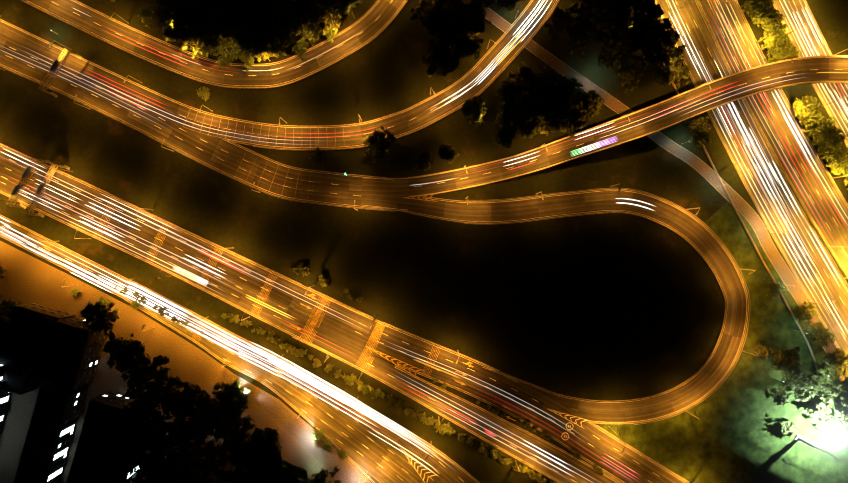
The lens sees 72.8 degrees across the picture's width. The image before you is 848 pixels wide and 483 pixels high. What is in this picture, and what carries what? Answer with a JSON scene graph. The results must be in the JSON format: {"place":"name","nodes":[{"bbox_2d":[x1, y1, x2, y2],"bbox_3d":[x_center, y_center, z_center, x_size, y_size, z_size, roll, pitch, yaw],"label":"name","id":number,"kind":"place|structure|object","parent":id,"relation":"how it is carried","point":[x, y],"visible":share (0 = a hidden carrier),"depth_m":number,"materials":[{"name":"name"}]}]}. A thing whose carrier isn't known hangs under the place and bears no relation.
{"place":"outdoors","nodes":[
{"label":"outdoors","id":0,"kind":"place"},
{"bbox_2d":[0,241,370,482],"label":"yard ground","id":1,"kind":"structure","parent":0,"point":[28,279],"depth_m":219.97,"materials":[{"name":"concrete"}]},
{"bbox_2d":[0,364,11,434],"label":"building","id":2,"kind":"structure","parent":1,"relation":"on","point":[5,397],"depth_m":217.13,"materials":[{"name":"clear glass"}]},
{"bbox_2d":[0,310,19,355],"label":"building","id":3,"kind":"structure","parent":1,"relation":"on","point":[4,326],"depth_m":212.92,"materials":[{"name":"black concrete"}]},
{"bbox_2d":[0,298,21,316],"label":"tree","id":4,"kind":"object","parent":1,"relation":"on","point":[7,306],"visible":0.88,"depth_m":213.68,"materials":[{"name":"green plant"}]},
{"bbox_2d":[0,352,43,394],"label":"building","id":5,"kind":"structure","parent":1,"relation":"on","point":[21,371],"depth_m":211.92,"materials":[{"name":"black concrete"}]},
{"bbox_2d":[3,303,74,356],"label":"building","id":6,"kind":"structure","parent":1,"relation":"on","point":[30,327],"depth_m":210.92,"materials":[{"name":"black concrete"}]},
{"bbox_2d":[13,384,86,482],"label":"block","id":7,"kind":"structure","parent":1,"relation":"on","point":[50,434],"depth_m":209.92,"materials":[{"name":"black concrete"}]},
{"bbox_2d":[38,317,105,389],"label":"building","id":8,"kind":"structure","parent":1,"relation":"on","point":[73,352],"depth_m":207.92,"materials":[{"name":"black concrete"}]},
{"bbox_2d":[80,300,119,336],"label":"tree","id":9,"kind":"object","parent":1,"relation":"on","point":[99,314],"visible":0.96,"depth_m":209.82,"materials":[{"name":"green plant"}]},
{"bbox_2d":[67,391,158,482],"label":"block","id":10,"kind":"structure","parent":1,"relation":"on","point":[105,451],"depth_m":207.92,"materials":[{"name":"black concrete"}]},
{"bbox_2d":[103,331,149,371],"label":"tree","id":11,"kind":"object","parent":1,"relation":"on","point":[125,352],"visible":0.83,"depth_m":208.22,"materials":[{"name":"green plant"}]},
{"bbox_2d":[114,391,166,443],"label":"tree","id":12,"kind":"object","parent":1,"relation":"on","point":[147,424],"visible":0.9,"depth_m":207.61,"materials":[{"name":"green plant"}]},
{"bbox_2d":[120,452,164,482],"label":"tree","id":13,"kind":"object","parent":1,"relation":"on","point":[146,462],"visible":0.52,"depth_m":209.06,"materials":[{"name":"green plant"}]},
{"bbox_2d":[116,352,182,403],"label":"tree","id":14,"kind":"object","parent":1,"relation":"on","point":[145,372],"visible":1,"depth_m":204.55,"materials":[{"name":"green plant"}]},
{"bbox_2d":[160,381,204,427],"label":"tree","id":15,"kind":"object","parent":1,"relation":"on","point":[178,404],"visible":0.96,"depth_m":207.83,"materials":[{"name":"green plant"}]},
{"bbox_2d":[166,430,231,482],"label":"tree","id":16,"kind":"object","parent":1,"relation":"on","point":[193,459],"visible":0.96,"depth_m":203.66,"materials":[{"name":"green plant"}]},
{"bbox_2d":[191,381,251,441],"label":"tree","id":17,"kind":"object","parent":1,"relation":"on","point":[226,407],"visible":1,"depth_m":207.69,"materials":[{"name":"green plant"}]},
{"bbox_2d":[218,420,262,447],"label":"tree","id":18,"kind":"object","parent":1,"relation":"on","point":[230,439],"visible":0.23,"depth_m":212.68,"materials":[{"name":"green plant"}]},
{"bbox_2d":[226,427,282,481],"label":"tree","id":19,"kind":"object","parent":1,"relation":"on","point":[258,451],"visible":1,"depth_m":207.05,"materials":[{"name":"green plant"}]},
{"bbox_2d":[254,459,289,482],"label":"tree","id":20,"kind":"object","parent":1,"relation":"on","point":[271,475],"visible":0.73,"depth_m":207.86,"materials":[{"name":"green plant"}]},
{"bbox_2d":[262,461,315,482],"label":"tree","id":21,"kind":"object","parent":1,"relation":"on","point":[292,470],"visible":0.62,"depth_m":207.90,"materials":[{"name":"green plant"}]},
{"bbox_2d":[0,145,372,354],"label":"road","id":22,"kind":"structure","parent":0,"point":[284,293],"depth_m":219.93,"materials":[{"name":"asphalt"}]},
{"bbox_2d":[0,215,478,482],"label":"road","id":23,"kind":"structure","parent":0,"point":[376,451],"depth_m":219.92,"materials":[{"name":"asphalt"}]},
{"bbox_2d":[41,194,514,420],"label":"yellow road markings","id":24,"kind":"object","parent":23,"relation":"on","point":[376,351],"visible":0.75,"depth_m":219.88,"materials":[{"name":"paint"}]},
{"bbox_2d":[0,0,847,482],"bbox_3d":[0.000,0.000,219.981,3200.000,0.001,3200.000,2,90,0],"label":"ground","id":25,"kind":"structure","parent":0,"point":[610,306],"depth_m":219.98,"materials":[{"name":"green plant"}]},
{"bbox_2d":[6,158,52,208],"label":"gantry","id":26,"kind":"object","parent":25,"relation":"on","point":[26,173],"visible":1,"depth_m":212.94,"materials":[{"name":"metal"}]},
{"bbox_2d":[25,164,69,216],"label":"gantry","id":27,"kind":"object","parent":25,"relation":"on","point":[40,188],"visible":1,"depth_m":212.98,"materials":[{"name":"metal"}]},
{"bbox_2d":[38,48,82,97],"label":"overhead sign gantry","id":28,"kind":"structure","parent":25,"relation":"on","point":[55,64],"depth_m":213.15,"materials":[{"name":"metal"}]},
{"bbox_2d":[137,4,153,27],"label":"tree","id":29,"kind":"object","parent":25,"relation":"on","point":[146,13],"visible":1,"depth_m":215.06,"materials":[{"name":"green plant"}]},
{"bbox_2d":[162,3,203,50],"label":"tree","id":30,"kind":"object","parent":25,"relation":"on","point":[174,30],"visible":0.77,"depth_m":209.77,"materials":[{"name":"green plant"}]},
{"bbox_2d":[0,31,376,208],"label":"slip road","id":31,"kind":"structure","parent":25,"relation":"on","point":[171,132],"depth_m":219.94,"materials":[{"name":"asphalt"}]},
{"bbox_2d":[184,109,348,200],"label":"road markings","id":32,"kind":"object","parent":31,"relation":"on","point":[293,137],"visible":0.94,"depth_m":219.88,"materials":[{"name":"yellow paint"}]},
{"bbox_2d":[189,37,215,59],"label":"tree","id":33,"kind":"object","parent":25,"relation":"on","point":[197,51],"visible":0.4,"depth_m":213.76,"materials":[{"name":"green plant"}]},
{"bbox_2d":[197,35,225,55],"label":"tree","id":34,"kind":"object","parent":25,"relation":"on","point":[206,48],"visible":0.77,"depth_m":212.32,"materials":[{"name":"green plant"}]},
{"bbox_2d":[21,0,407,87],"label":"guardrail arc","id":35,"kind":"object","parent":25,"relation":"on","point":[234,87],"visible":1,"depth_m":219.22,"materials":[{"name":"metal"}]},
{"bbox_2d":[24,0,405,86],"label":"road","id":36,"kind":"structure","parent":25,"relation":"on","point":[368,26],"depth_m":219.95,"materials":[{"name":"asphalt"}]},
{"bbox_2d":[210,18,230,44],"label":"tree","id":37,"kind":"object","parent":25,"relation":"on","point":[219,34],"visible":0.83,"depth_m":211.04,"materials":[{"name":"green plant"}]},
{"bbox_2d":[218,14,245,40],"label":"tree","id":38,"kind":"object","parent":25,"relation":"on","point":[231,25],"visible":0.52,"depth_m":211.88,"materials":[{"name":"green plant"}]},
{"bbox_2d":[223,31,241,58],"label":"tree","id":39,"kind":"object","parent":25,"relation":"on","point":[231,49],"visible":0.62,"depth_m":213.20,"materials":[{"name":"green plant"}]},
{"bbox_2d":[232,20,259,54],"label":"tree","id":40,"kind":"object","parent":25,"relation":"on","point":[242,41],"visible":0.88,"depth_m":210.69,"materials":[{"name":"green plant"}]},
{"bbox_2d":[238,51,254,72],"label":"tree","id":41,"kind":"object","parent":25,"relation":"on","point":[247,60],"visible":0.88,"depth_m":215.88,"materials":[{"name":"green plant"}]},
{"bbox_2d":[246,28,279,58],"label":"tree","id":42,"kind":"object","parent":25,"relation":"on","point":[261,45],"visible":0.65,"depth_m":211.70,"materials":[{"name":"green plant"}]},
{"bbox_2d":[0,0,557,148],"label":"road","id":43,"kind":"structure","parent":25,"relation":"on","point":[497,58],"depth_m":219.95,"materials":[{"name":"asphalt"}]},
{"bbox_2d":[268,26,290,52],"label":"tree","id":44,"kind":"object","parent":25,"relation":"on","point":[281,41],"visible":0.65,"depth_m":211.72,"materials":[{"name":"green plant"}]},
{"bbox_2d":[275,3,305,42],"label":"tree","id":45,"kind":"object","parent":25,"relation":"on","point":[293,24],"visible":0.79,"depth_m":210.31,"materials":[{"name":"green plant"}]},
{"bbox_2d":[221,370,366,482],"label":"pavement strip","id":46,"kind":"object","parent":25,"relation":"on","point":[297,429],"visible":0.89,"depth_m":219.97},
{"bbox_2d":[292,36,307,62],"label":"tree","id":47,"kind":"object","parent":25,"relation":"on","point":[300,46],"visible":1,"depth_m":214.37,"materials":[{"name":"green plant"}]},
{"bbox_2d":[299,0,327,42],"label":"tree","id":48,"kind":"object","parent":25,"relation":"on","point":[313,30],"visible":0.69,"depth_m":211.84,"materials":[{"name":"green plant"}]},
{"bbox_2d":[308,147,327,164],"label":"tree","id":49,"kind":"object","parent":25,"relation":"on","point":[320,155],"visible":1,"depth_m":215.72,"materials":[{"name":"green plant"}]},
{"bbox_2d":[309,466,341,482],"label":"tree","id":50,"kind":"object","parent":25,"relation":"on","point":[320,476],"visible":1,"depth_m":211.35,"materials":[{"name":"green plant"}]},
{"bbox_2d":[320,2,341,32],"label":"tree","id":51,"kind":"object","parent":25,"relation":"on","point":[331,16],"visible":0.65,"depth_m":214.37,"materials":[{"name":"green plant"}]},
{"bbox_2d":[308,0,357,14],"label":"tree","id":52,"kind":"object","parent":25,"relation":"on","point":[319,5],"visible":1,"depth_m":208.77,"materials":[{"name":"green plant"}]},
{"bbox_2d":[361,126,396,162],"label":"tree","id":53,"kind":"object","parent":25,"relation":"on","point":[375,140],"visible":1,"depth_m":213.23,"materials":[{"name":"green plant"}]},
{"bbox_2d":[0,0,847,482],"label":"kerbs","id":54,"kind":"structure","parent":25,"relation":"on","point":[448,220],"depth_m":219.81,"materials":[{"name":"concrete"}]},
{"bbox_2d":[410,0,438,23],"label":"tree","id":55,"kind":"object","parent":25,"relation":"on","point":[425,7],"visible":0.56,"depth_m":212.95,"materials":[{"name":"green plant"}]},
{"bbox_2d":[413,150,435,171],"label":"tree","id":56,"kind":"object","parent":25,"relation":"on","point":[423,160],"visible":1,"depth_m":214.46,"materials":[{"name":"green plant"}]},
{"bbox_2d":[422,40,461,76],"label":"tree","id":57,"kind":"object","parent":25,"relation":"on","point":[438,57],"visible":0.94,"depth_m":208.77,"materials":[{"name":"green plant"}]},
{"bbox_2d":[437,144,459,163],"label":"tree","id":58,"kind":"object","parent":25,"relation":"on","point":[446,152],"visible":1,"depth_m":212.32,"materials":[{"name":"green plant"}]},
{"bbox_2d":[452,34,483,59],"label":"tree","id":59,"kind":"object","parent":25,"relation":"on","point":[463,48],"visible":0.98,"depth_m":209.13,"materials":[{"name":"green plant"}]},
{"bbox_2d":[452,0,493,42],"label":"tree","id":60,"kind":"object","parent":25,"relation":"on","point":[472,24],"visible":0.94,"depth_m":208.83,"materials":[{"name":"green plant"}]},
{"bbox_2d":[461,95,486,128],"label":"tree","id":61,"kind":"object","parent":25,"relation":"on","point":[476,109],"visible":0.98,"depth_m":211.27,"materials":[{"name":"green plant"}]},
{"bbox_2d":[493,122,515,147],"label":"tree","id":62,"kind":"object","parent":25,"relation":"on","point":[504,133],"visible":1,"depth_m":210.78,"materials":[{"name":"green plant"}]},
{"bbox_2d":[494,96,519,129],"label":"tree","id":63,"kind":"object","parent":25,"relation":"on","point":[502,115],"visible":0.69,"depth_m":212.58,"materials":[{"name":"green plant"}]},
{"bbox_2d":[495,80,520,101],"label":"tree","id":64,"kind":"object","parent":25,"relation":"on","point":[505,91],"visible":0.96,"depth_m":211.91,"materials":[{"name":"green plant"}]},
{"bbox_2d":[501,61,546,100],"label":"tree","id":65,"kind":"object","parent":25,"relation":"on","point":[525,85],"visible":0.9,"depth_m":211.72,"materials":[{"name":"green plant"}]},
{"bbox_2d":[506,94,548,138],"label":"tree","id":66,"kind":"object","parent":25,"relation":"on","point":[524,121],"visible":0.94,"depth_m":209.30,"materials":[{"name":"green plant"}]},
{"bbox_2d":[539,64,561,85],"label":"tree","id":67,"kind":"object","parent":25,"relation":"on","point":[549,75],"visible":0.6,"depth_m":215.35,"materials":[{"name":"green plant"}]},
{"bbox_2d":[540,110,566,135],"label":"tree","id":68,"kind":"object","parent":25,"relation":"on","point":[553,125],"visible":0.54,"depth_m":211.24,"materials":[{"name":"green plant"}]},
{"bbox_2d":[361,190,747,422],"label":"loop ramp","id":69,"kind":"structure","parent":25,"relation":"on","point":[714,370],"depth_m":219.94,"materials":[{"name":"asphalt"}]},
{"bbox_2d":[464,213,725,385],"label":"guardrail","id":70,"kind":"object","parent":69,"relation":"on","point":[704,260],"visible":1,"depth_m":219.22,"materials":[{"name":"metal"}]},
{"bbox_2d":[544,6,577,41],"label":"tree","id":71,"kind":"object","parent":25,"relation":"on","point":[565,19],"visible":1,"depth_m":210.18,"materials":[{"name":"green plant"}]},
{"bbox_2d":[553,76,582,100],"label":"tree","id":72,"kind":"object","parent":25,"relation":"on","point":[567,92],"visible":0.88,"depth_m":211.53,"materials":[{"name":"green plant"}]},
{"bbox_2d":[559,100,587,136],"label":"tree","id":73,"kind":"object","parent":25,"relation":"on","point":[574,120],"visible":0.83,"depth_m":211.27,"materials":[{"name":"green plant"}]},
{"bbox_2d":[570,0,599,22],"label":"tree","id":74,"kind":"object","parent":25,"relation":"on","point":[586,7],"visible":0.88,"depth_m":211.13,"materials":[{"name":"green plant"}]},
{"bbox_2d":[574,90,604,116],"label":"tree","id":75,"kind":"object","parent":25,"relation":"on","point":[591,101],"visible":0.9,"depth_m":213.09,"materials":[{"name":"green plant"}]},
{"bbox_2d":[361,55,847,196],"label":"flyover","id":76,"kind":"object","parent":25,"relation":"on","point":[778,74],"visible":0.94,"depth_m":213.66,"materials":[{"name":"concrete"}]},
{"bbox_2d":[0,0,847,482],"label":"road edge lines","id":77,"kind":"object","parent":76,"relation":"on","point":[462,220],"visible":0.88,"depth_m":219.89,"materials":[{"name":"paint"}]},
{"bbox_2d":[598,49,621,68],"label":"tree","id":78,"kind":"object","parent":25,"relation":"on","point":[608,60],"visible":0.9,"depth_m":212.34,"materials":[{"name":"green plant"}]},
{"bbox_2d":[593,2,629,56],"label":"tree","id":79,"kind":"object","parent":25,"relation":"on","point":[612,25],"visible":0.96,"depth_m":210.64,"materials":[{"name":"green plant"}]},
{"bbox_2d":[494,188,749,424],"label":"guardrail","id":80,"kind":"object","parent":25,"relation":"on","point":[739,269],"visible":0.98,"depth_m":219.23,"materials":[{"name":"metal"}]},
{"bbox_2d":[615,63,646,93],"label":"tree","id":81,"kind":"object","parent":25,"relation":"on","point":[628,74],"visible":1,"depth_m":214.45,"materials":[{"name":"green plant"}]},
{"bbox_2d":[618,36,643,58],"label":"tree","id":82,"kind":"object","parent":25,"relation":"on","point":[634,47],"visible":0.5,"depth_m":213.85,"materials":[{"name":"green plant"}]},
{"bbox_2d":[621,0,664,45],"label":"tree","id":83,"kind":"object","parent":25,"relation":"on","point":[637,28],"visible":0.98,"depth_m":209.22,"materials":[{"name":"green plant"}]},
{"bbox_2d":[633,31,674,75],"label":"tree","id":84,"kind":"object","parent":25,"relation":"on","point":[661,52],"visible":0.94,"depth_m":208.44,"materials":[{"name":"green plant"}]},
{"bbox_2d":[462,0,847,380],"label":"path","id":85,"kind":"structure","parent":25,"relation":"on","point":[745,209],"depth_m":219.96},
{"bbox_2d":[644,18,680,53],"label":"tree","id":86,"kind":"object","parent":25,"relation":"on","point":[671,37],"visible":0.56,"depth_m":207.73,"materials":[{"name":"green plant"}]},
{"bbox_2d":[650,62,686,86],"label":"tree","id":87,"kind":"object","parent":25,"relation":"on","point":[666,75],"visible":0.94,"depth_m":211.79,"materials":[{"name":"green plant"}]},
{"bbox_2d":[666,44,685,62],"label":"tree","id":88,"kind":"object","parent":25,"relation":"on","point":[676,54],"visible":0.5,"depth_m":211.62,"materials":[{"name":"green plant"}]},
{"bbox_2d":[674,62,690,88],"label":"tree","id":89,"kind":"object","parent":25,"relation":"on","point":[686,69],"visible":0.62,"depth_m":215.10,"materials":[{"name":"green plant"}]},
{"bbox_2d":[684,114,711,136],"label":"tree","id":90,"kind":"object","parent":25,"relation":"on","point":[698,123],"visible":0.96,"depth_m":213.47,"materials":[{"name":"green plant"}]},
{"bbox_2d":[689,131,711,147],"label":"tree","id":91,"kind":"object","parent":25,"relation":"on","point":[700,140],"visible":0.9,"depth_m":215.12,"materials":[{"name":"green plant"}]},
{"bbox_2d":[637,11,819,375],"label":"motorway barrier","id":92,"kind":"object","parent":25,"relation":"on","point":[760,256],"visible":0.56,"depth_m":219.40,"materials":[{"name":"concrete"}]},
{"bbox_2d":[655,0,847,354],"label":"motorway","id":93,"kind":"structure","parent":25,"relation":"on","point":[763,183],"depth_m":219.91,"materials":[{"name":"asphalt"}]},
{"bbox_2d":[698,0,847,275],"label":"motorway","id":94,"kind":"structure","parent":25,"relation":"on","point":[824,209],"depth_m":219.91,"materials":[{"name":"asphalt"}]},
{"bbox_2d":[772,0,847,145],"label":"motorway","id":95,"kind":"structure","parent":25,"relation":"on","point":[798,15],"depth_m":219.91,"materials":[{"name":"asphalt"}]},
{"bbox_2d":[1,0,847,482],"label":"white road markings","id":96,"kind":"object","parent":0,"point":[417,186],"visible":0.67,"depth_m":219.89,"materials":[{"name":"paint"}]},
{"bbox_2d":[293,321,618,482],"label":"road","id":97,"kind":"structure","parent":0,"point":[549,458],"depth_m":219.92,"materials":[{"name":"asphalt"}]},
{"bbox_2d":[291,287,686,482],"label":"road","id":98,"kind":"structure","parent":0,"point":[340,322],"depth_m":219.93,"materials":[{"name":"asphalt"}]},
{"bbox_2d":[600,201,847,482],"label":"lawn ground","id":99,"kind":"structure","parent":0,"point":[733,434],"depth_m":219.98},
{"bbox_2d":[751,342,774,359],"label":"tree","id":100,"kind":"object","parent":99,"relation":"on","point":[759,349],"visible":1,"depth_m":216.95,"materials":[{"name":"green plant"}]},
{"bbox_2d":[766,281,788,296],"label":"tree","id":101,"kind":"object","parent":99,"relation":"on","point":[776,287],"visible":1,"depth_m":217.18,"materials":[{"name":"green plant"}]},
{"bbox_2d":[769,385,792,405],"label":"tree","id":102,"kind":"object","parent":99,"relation":"on","point":[779,395],"visible":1,"depth_m":215.66,"materials":[{"name":"green plant"}]},
{"bbox_2d":[769,346,801,373],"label":"tree","id":103,"kind":"object","parent":99,"relation":"on","point":[786,360],"visible":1,"depth_m":214.67,"materials":[{"name":"green plant"}]},
{"bbox_2d":[780,421,799,438],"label":"tree","id":104,"kind":"object","parent":99,"relation":"on","point":[788,429],"visible":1,"depth_m":217.07,"materials":[{"name":"green plant"}]},
{"bbox_2d":[782,366,808,389],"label":"tree","id":105,"kind":"object","parent":99,"relation":"on","point":[797,378],"visible":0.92,"depth_m":216.26,"materials":[{"name":"green plant"}]},
{"bbox_2d":[794,301,819,324],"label":"tree","id":106,"kind":"object","parent":99,"relation":"on","point":[806,311],"visible":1,"depth_m":215.89,"materials":[{"name":"green plant"}]},
{"bbox_2d":[794,379,823,402],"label":"tree","id":107,"kind":"object","parent":99,"relation":"on","point":[804,395],"visible":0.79,"depth_m":216.28,"materials":[{"name":"green plant"}]},
{"bbox_2d":[802,396,835,428],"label":"tree","id":108,"kind":"object","parent":99,"relation":"on","point":[818,409],"visible":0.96,"depth_m":215.85,"materials":[{"name":"green plant"}]},
{"bbox_2d":[806,321,835,347],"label":"tree","id":109,"kind":"object","parent":99,"relation":"on","point":[823,337],"visible":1,"depth_m":216.37,"materials":[{"name":"green plant"}]},
{"bbox_2d":[809,368,844,402],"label":"tree","id":110,"kind":"object","parent":99,"relation":"on","point":[832,387],"visible":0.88,"depth_m":215.20,"materials":[{"name":"green plant"}]},
{"bbox_2d":[822,347,847,375],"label":"tree","id":111,"kind":"object","parent":99,"relation":"on","point":[838,358],"visible":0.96,"depth_m":215.54,"materials":[{"name":"green plant"}]},
{"bbox_2d":[830,396,847,426],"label":"tree","id":112,"kind":"object","parent":99,"relation":"on","point":[841,411],"visible":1,"depth_m":214.05,"materials":[{"name":"green plant"}]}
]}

